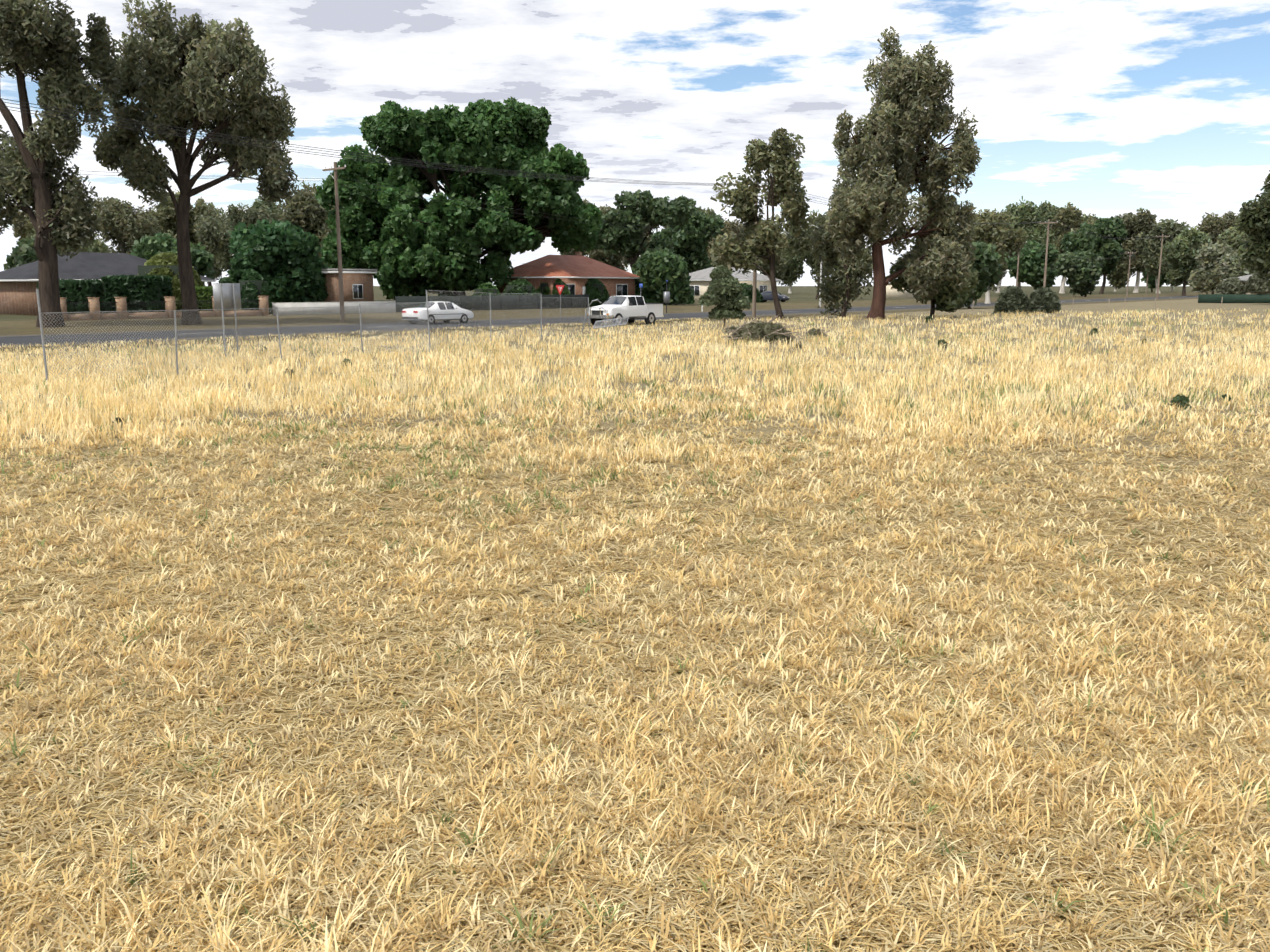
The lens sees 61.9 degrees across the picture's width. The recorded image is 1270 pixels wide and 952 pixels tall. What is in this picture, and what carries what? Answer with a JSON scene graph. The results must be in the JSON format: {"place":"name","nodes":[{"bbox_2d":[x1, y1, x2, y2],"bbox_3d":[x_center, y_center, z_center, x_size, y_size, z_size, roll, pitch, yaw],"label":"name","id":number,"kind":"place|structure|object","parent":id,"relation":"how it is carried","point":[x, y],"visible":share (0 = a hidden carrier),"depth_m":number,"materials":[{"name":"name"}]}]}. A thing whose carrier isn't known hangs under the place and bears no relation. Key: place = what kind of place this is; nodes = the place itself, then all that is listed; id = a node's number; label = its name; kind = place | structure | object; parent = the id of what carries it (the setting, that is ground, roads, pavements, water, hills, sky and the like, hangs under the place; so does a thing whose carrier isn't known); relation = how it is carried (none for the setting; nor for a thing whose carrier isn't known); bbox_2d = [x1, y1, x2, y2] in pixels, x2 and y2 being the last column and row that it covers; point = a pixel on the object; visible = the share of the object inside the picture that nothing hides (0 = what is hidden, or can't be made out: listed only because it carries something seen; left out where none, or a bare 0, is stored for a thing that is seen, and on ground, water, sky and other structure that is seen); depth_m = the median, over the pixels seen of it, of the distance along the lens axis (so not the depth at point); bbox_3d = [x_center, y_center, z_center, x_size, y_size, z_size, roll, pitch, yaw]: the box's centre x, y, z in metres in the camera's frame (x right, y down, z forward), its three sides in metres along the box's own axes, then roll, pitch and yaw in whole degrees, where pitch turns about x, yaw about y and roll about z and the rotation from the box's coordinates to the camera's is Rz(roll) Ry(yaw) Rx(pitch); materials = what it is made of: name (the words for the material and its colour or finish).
{"place":"outdoors","nodes":[
{"label":"outdoors","id":0,"kind":"place"},
{"bbox_2d":[0,286,1269,951],"bbox_3d":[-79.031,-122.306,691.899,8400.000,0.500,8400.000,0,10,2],"label":"ground","id":1,"kind":"structure","parent":0,"point":[26,332],"depth_m":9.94,"materials":[{"name":"beige plant"}]},
{"bbox_2d":[9,209,35,240],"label":"tree","id":2,"kind":"object","parent":1,"relation":"on","point":[25,229],"visible":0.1,"depth_m":195.15,"materials":[{"name":"green plant"}]},
{"bbox_2d":[3,237,61,269],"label":"tree","id":3,"kind":"object","parent":1,"relation":"on","point":[23,252],"visible":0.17,"depth_m":117.12,"materials":[{"name":"green plant"}]},
{"bbox_2d":[0,0,122,327],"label":"tree","id":4,"kind":"object","parent":1,"relation":"on","point":[30,42],"visible":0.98,"depth_m":58.09,"materials":[{"name":"green plant"}]},
{"bbox_2d":[30,228,111,252],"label":"tree","id":5,"kind":"object","parent":1,"relation":"on","point":[99,246],"depth_m":148.14,"materials":[{"name":"green plant"}]},
{"bbox_2d":[0,252,214,315],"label":"house","id":6,"kind":"structure","parent":1,"relation":"on","point":[18,288],"depth_m":79.41,"materials":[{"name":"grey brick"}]},
{"bbox_2d":[86,196,176,254],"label":"tree","id":7,"kind":"object","parent":1,"relation":"on","point":[120,223],"visible":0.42,"depth_m":170.00,"materials":[{"name":"green plant"}]},
{"bbox_2d":[130,232,215,278],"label":"tree","id":8,"kind":"object","parent":1,"relation":"on","point":[146,247],"visible":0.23,"depth_m":113.34,"materials":[{"name":"green plant"}]},
{"bbox_2d":[138,189,229,259],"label":"tree","id":9,"kind":"object","parent":1,"relation":"on","point":[167,218],"visible":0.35,"depth_m":184.31,"materials":[{"name":"green plant"}]},
{"bbox_2d":[93,0,298,324],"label":"tree","id":10,"kind":"object","parent":1,"relation":"on","point":[186,75],"visible":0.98,"depth_m":61.70,"materials":[{"name":"green plant"}]},
{"bbox_2d":[172,207,232,285],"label":"tree","id":11,"kind":"object","parent":1,"relation":"on","point":[218,273],"visible":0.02,"depth_m":237.91,"materials":[{"name":"green plant"}]},
{"bbox_2d":[193,203,279,275],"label":"tree","id":12,"kind":"object","parent":1,"relation":"on","point":[211,235],"visible":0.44,"depth_m":166.65,"materials":[{"name":"green plant"}]},
{"bbox_2d":[249,196,283,219],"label":"tree","id":13,"kind":"object","parent":1,"relation":"on","point":[256,204],"visible":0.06,"depth_m":203.61,"materials":[{"name":"green plant"}]},
{"bbox_2d":[227,219,330,302],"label":"tree","id":14,"kind":"object","parent":1,"relation":"on","point":[287,264],"visible":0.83,"depth_m":93.50,"materials":[{"name":"green plant"}]},
{"bbox_2d":[277,180,332,257],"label":"tree","id":15,"kind":"object","parent":1,"relation":"on","point":[313,218],"visible":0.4,"depth_m":130.58,"materials":[{"name":"green plant"}]},
{"bbox_2d":[36,289,589,384],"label":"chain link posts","id":16,"kind":"object","parent":1,"relation":"on","point":[175,331],"visible":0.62,"depth_m":28.77,"materials":[{"name":"grey metal"}]},
{"bbox_2d":[323,162,345,321],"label":"power pole","id":17,"kind":"object","parent":1,"relation":"on","point":[340,272],"visible":0.94,"depth_m":69.56,"materials":[{"name":"brown wood"}]},
{"bbox_2d":[321,268,376,301],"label":"house","id":18,"kind":"structure","parent":1,"relation":"on","point":[357,285],"depth_m":96.72,"materials":[{"name":"brick"}]},
{"bbox_2d":[36,251,763,313],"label":"hedge leaves","id":19,"kind":"object","parent":1,"relation":"on","point":[155,281],"visible":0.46,"depth_m":80.06,"materials":[{"name":"green plant"}]},
{"bbox_2d":[402,301,473,323],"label":"white sedan car","id":20,"kind":"object","parent":1,"relation":"on","point":[466,316],"depth_m":68.24,"materials":[{"name":"white paint"}]},
{"bbox_2d":[212,279,702,355],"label":"road signs","id":21,"kind":"object","parent":1,"relation":"on","point":[226,296],"visible":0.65,"depth_m":34.07,"materials":[{"name":"grey"}]},
{"bbox_2d":[315,96,602,299],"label":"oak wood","id":22,"kind":"object","parent":1,"relation":"on","point":[395,247],"visible":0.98,"depth_m":104.36,"materials":[{"name":"green plant"}]},
{"bbox_2d":[496,251,639,296],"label":"terracotta house","id":23,"kind":"structure","parent":1,"relation":"on","point":[576,271],"depth_m":110.75,"materials":[{"name":"red tile"}]},
{"bbox_2d":[559,198,588,255],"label":"tree","id":24,"kind":"object","parent":1,"relation":"on","point":[571,252],"visible":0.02,"depth_m":319.09,"materials":[{"name":"green plant"}]},
{"bbox_2d":[581,299,628,332],"bbox_3d":[-1.437,-7.761,51.454,2.347,1.634,0.808,-1,10,-3],"label":"steel gate frame","id":25,"kind":"object","parent":1,"relation":"on","point":[605,323],"visible":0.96,"depth_m":51.50,"materials":[{"name":"grey metal"}]},
{"bbox_2d":[584,204,628,270],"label":"tree","id":26,"kind":"object","parent":1,"relation":"on","point":[600,256],"visible":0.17,"depth_m":194.22,"materials":[{"name":"green plant"}]},
{"bbox_2d":[584,295,663,325],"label":"white ute","id":27,"kind":"object","parent":1,"relation":"on","point":[632,307],"visible":0.81,"depth_m":65.32,"materials":[{"name":"white paint"}]},
{"bbox_2d":[620,221,667,264],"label":"tree","id":28,"kind":"object","parent":1,"relation":"on","point":[648,238],"visible":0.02,"depth_m":318.25,"materials":[{"name":"green plant"}]},
{"bbox_2d":[593,189,696,274],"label":"tree","id":29,"kind":"object","parent":1,"relation":"on","point":[639,209],"visible":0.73,"depth_m":158.82,"materials":[{"name":"green plant"}]},
{"bbox_2d":[631,247,694,304],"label":"tree","id":30,"kind":"object","parent":1,"relation":"on","point":[655,270],"visible":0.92,"depth_m":116.58,"materials":[{"name":"green plant"}]},
{"bbox_2d":[60,294,1269,320],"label":"fences","id":31,"kind":"object","parent":1,"relation":"on","point":[121,303],"visible":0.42,"depth_m":83.74,"materials":[{"name":"grey metal"}]},
{"bbox_2d":[651,208,725,272],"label":"tree","id":32,"kind":"object","parent":1,"relation":"on","point":[690,245],"visible":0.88,"depth_m":177.81,"materials":[{"name":"green plant"}]},
{"bbox_2d":[112,265,1269,427],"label":"field shrubs","id":33,"kind":"object","parent":1,"relation":"on","point":[726,296],"visible":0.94,"depth_m":54.55,"materials":[{"name":"green plant"}]},
{"bbox_2d":[666,206,723,265],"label":"tree","id":34,"kind":"object","parent":1,"relation":"on","point":[709,211],"visible":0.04,"depth_m":289.29,"materials":[{"name":"green plant"}]},
{"bbox_2d":[707,217,747,266],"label":"tree","id":35,"kind":"object","parent":1,"relation":"on","point":[732,226],"visible":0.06,"depth_m":202.08,"materials":[{"name":"green plant"}]},
{"bbox_2d":[689,267,781,301],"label":"cream house","id":36,"kind":"structure","parent":1,"relation":"on","point":[700,281],"depth_m":140.73,"materials":[{"name":"grey tile"}]},
{"bbox_2d":[752,184,766,317],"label":"power pole","id":37,"kind":"object","parent":1,"relation":"on","point":[754,295],"visible":0.27,"depth_m":81.28,"materials":[{"name":"brown wood"}]},
{"bbox_2d":[0,98,1199,273],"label":"power lines","id":38,"kind":"object","parent":37,"relation":"attached to","point":[657,182],"visible":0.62,"depth_m":56.43,"materials":[{"name":"grey metal"}]},
{"bbox_2d":[709,127,812,318],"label":"tree","id":39,"kind":"object","parent":1,"relation":"on","point":[780,157],"visible":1,"depth_m":74.90,"materials":[{"name":"green plant"}]},
{"bbox_2d":[741,217,786,278],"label":"tree","id":40,"kind":"object","parent":1,"relation":"on","point":[780,270],"visible":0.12,"depth_m":252.40,"materials":[{"name":"green plant"}]},
{"bbox_2d":[761,291,788,301],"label":"dark parked car","id":41,"kind":"object","parent":1,"relation":"on","point":[766,295],"visible":0.65,"depth_m":138.29,"materials":[{"name":"grey paint"}]},
{"bbox_2d":[777,235,812,292],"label":"tree","id":42,"kind":"object","parent":1,"relation":"on","point":[794,268],"visible":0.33,"depth_m":291.42,"materials":[{"name":"green plant"}]},
{"bbox_2d":[781,210,832,298],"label":"tree","id":43,"kind":"object","parent":1,"relation":"on","point":[799,246],"visible":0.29,"depth_m":164.46,"materials":[{"name":"green plant"}]},
{"bbox_2d":[809,225,822,306],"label":"power pole","id":44,"kind":"object","parent":1,"relation":"on","point":[820,275],"visible":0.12,"depth_m":119.86,"materials":[{"name":"wood"}]},
{"bbox_2d":[807,168,872,317],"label":"tree","id":45,"kind":"object","parent":1,"relation":"on","point":[850,277],"visible":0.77,"depth_m":78.08,"materials":[{"name":"green plant"}]},
{"bbox_2d":[886,278,915,298],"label":"zinc shed","id":46,"kind":"object","parent":1,"relation":"on","point":[893,294],"visible":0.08,"depth_m":176.51,"materials":[{"name":"white paint"}]},
{"bbox_2d":[825,26,981,319],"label":"tree","id":47,"kind":"object","parent":1,"relation":"on","point":[901,122],"visible":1,"depth_m":68.12,"materials":[{"name":"green plant"}]},
{"bbox_2d":[886,226,979,316],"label":"tree","id":48,"kind":"object","parent":1,"relation":"on","point":[947,298],"visible":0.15,"depth_m":71.15,"materials":[{"name":"green plant"}]},
{"bbox_2d":[962,240,1002,308],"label":"tree","id":49,"kind":"object","parent":1,"relation":"on","point":[988,257],"visible":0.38,"depth_m":110.32,"materials":[{"name":"green plant"}]},
{"bbox_2d":[970,208,1027,303],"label":"tree","id":50,"kind":"object","parent":1,"relation":"on","point":[999,236],"visible":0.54,"depth_m":143.59,"materials":[{"name":"green plant"}]},
{"bbox_2d":[995,212,1007,292],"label":"tree","id":51,"kind":"object","parent":1,"relation":"on","point":[998,288],"depth_m":321.11,"materials":[{"name":"green plant"}]},
{"bbox_2d":[1016,242,1026,286],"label":"power pole","id":52,"kind":"object","parent":1,"relation":"on","point":[1017,271],"visible":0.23,"depth_m":169.11,"materials":[{"name":"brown wood"}]},
{"bbox_2d":[997,196,1054,288],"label":"tree","id":53,"kind":"object","parent":1,"relation":"on","point":[1024,214],"visible":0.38,"depth_m":247.43,"materials":[{"name":"green plant"}]},
{"bbox_2d":[1003,240,1058,289],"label":"tree","id":54,"kind":"object","parent":1,"relation":"on","point":[1031,262],"visible":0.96,"depth_m":192.20,"materials":[{"name":"green plant"}]},
{"bbox_2d":[1029,200,1064,269],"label":"tree","id":55,"kind":"object","parent":1,"relation":"on","point":[1049,210],"visible":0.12,"depth_m":343.54,"materials":[{"name":"green plant"}]},
{"bbox_2d":[1039,219,1057,286],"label":"power pole","id":56,"kind":"object","parent":1,"relation":"on","point":[1045,268],"visible":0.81,"depth_m":133.06,"materials":[{"name":"brown wood"}]},
{"bbox_2d":[1050,202,1098,292],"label":"tree","id":57,"kind":"object","parent":1,"relation":"on","point":[1069,215],"visible":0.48,"depth_m":287.24,"materials":[{"name":"green plant"}]},
{"bbox_2d":[1054,249,1104,296],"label":"tree","id":58,"kind":"object","parent":1,"relation":"on","point":[1083,278],"visible":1,"depth_m":211.77,"materials":[{"name":"green plant"}]},
{"bbox_2d":[1081,213,1102,276],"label":"tree","id":59,"kind":"object","parent":1,"relation":"on","point":[1086,217],"depth_m":336.29,"materials":[{"name":"green plant"}]},
{"bbox_2d":[1060,215,1127,293],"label":"tree","id":60,"kind":"object","parent":1,"relation":"on","point":[1113,228],"visible":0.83,"depth_m":267.45,"materials":[{"name":"green plant"}]},
{"bbox_2d":[972,297,1222,310],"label":"paddock stakes","id":61,"kind":"object","parent":1,"relation":"on","point":[1109,302],"visible":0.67,"depth_m":93.18,"materials":[{"name":"white wood"}]},
{"bbox_2d":[1106,260,1129,290],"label":"tree","id":62,"kind":"object","parent":1,"relation":"on","point":[1118,277],"visible":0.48,"depth_m":385.88,"materials":[{"name":"green plant"}]},
{"bbox_2d":[1126,251,1132,296],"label":"power pole","id":63,"kind":"object","parent":1,"relation":"on","point":[1128,274],"visible":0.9,"depth_m":220.66,"materials":[{"name":"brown wood"}]},
{"bbox_2d":[1117,208,1156,292],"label":"tree","id":64,"kind":"object","parent":1,"relation":"on","point":[1140,221],"visible":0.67,"depth_m":315.36,"materials":[{"name":"green plant"}]},
{"bbox_2d":[1141,268,1169,291],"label":"tree","id":65,"kind":"object","parent":1,"relation":"on","point":[1151,285],"visible":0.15,"depth_m":347.07,"materials":[{"name":"green plant"}]},
{"bbox_2d":[1136,219,1188,292],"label":"tree","id":66,"kind":"object","parent":1,"relation":"on","point":[1148,249],"visible":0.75,"depth_m":287.02,"materials":[{"name":"green plant"}]},
{"bbox_2d":[1155,234,1169,299],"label":"power pole","id":67,"kind":"object","parent":1,"relation":"on","point":[1160,265],"visible":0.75,"depth_m":178.79,"materials":[{"name":"brown wood"}]},
{"bbox_2d":[1166,282,1176,290],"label":"tree","id":68,"kind":"object","parent":1,"relation":"on","point":[1171,285],"visible":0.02,"depth_m":406.85,"materials":[{"name":"green plant"}]},
{"bbox_2d":[1156,226,1212,295],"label":"tree","id":69,"kind":"object","parent":1,"relation":"on","point":[1180,259],"visible":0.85,"depth_m":248.90,"materials":[{"name":"green plant"}]},
{"bbox_2d":[1188,240,1236,293],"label":"tree","id":70,"kind":"object","parent":1,"relation":"on","point":[1203,277],"visible":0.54,"depth_m":144.03,"materials":[{"name":"green plant"}]},
{"bbox_2d":[1196,211,1239,243],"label":"tree","id":71,"kind":"object","parent":1,"relation":"on","point":[1213,226],"visible":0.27,"depth_m":285.11,"materials":[{"name":"green plant"}]},
{"bbox_2d":[1216,229,1247,252],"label":"tree","id":72,"kind":"object","parent":1,"relation":"on","point":[1231,239],"visible":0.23,"depth_m":201.10,"materials":[{"name":"green plant"}]},
{"bbox_2d":[1213,252,1254,280],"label":"tree","id":73,"kind":"object","parent":1,"relation":"on","point":[1228,266],"visible":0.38,"depth_m":129.85,"materials":[{"name":"green plant"}]},
{"bbox_2d":[1227,212,1252,239],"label":"tree","id":74,"kind":"object","parent":1,"relation":"on","point":[1236,225],"depth_m":230.97,"materials":[{"name":"green plant"}]},
{"bbox_2d":[1223,274,1269,294],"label":"house","id":75,"kind":"structure","parent":1,"relation":"on","point":[1245,278],"depth_m":124.43,"materials":[{"name":"grey tile"}]},
{"bbox_2d":[1236,170,1269,284],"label":"tree","id":76,"kind":"object","parent":1,"relation":"on","point":[1254,253],"visible":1,"depth_m":107.85,"materials":[{"name":"green plant"}]},
{"bbox_2d":[0,0,1269,285],"label":"sky","id":77,"kind":"structure","parent":0,"point":[1105,108],"materials":[{"name":"white"}]}
]}

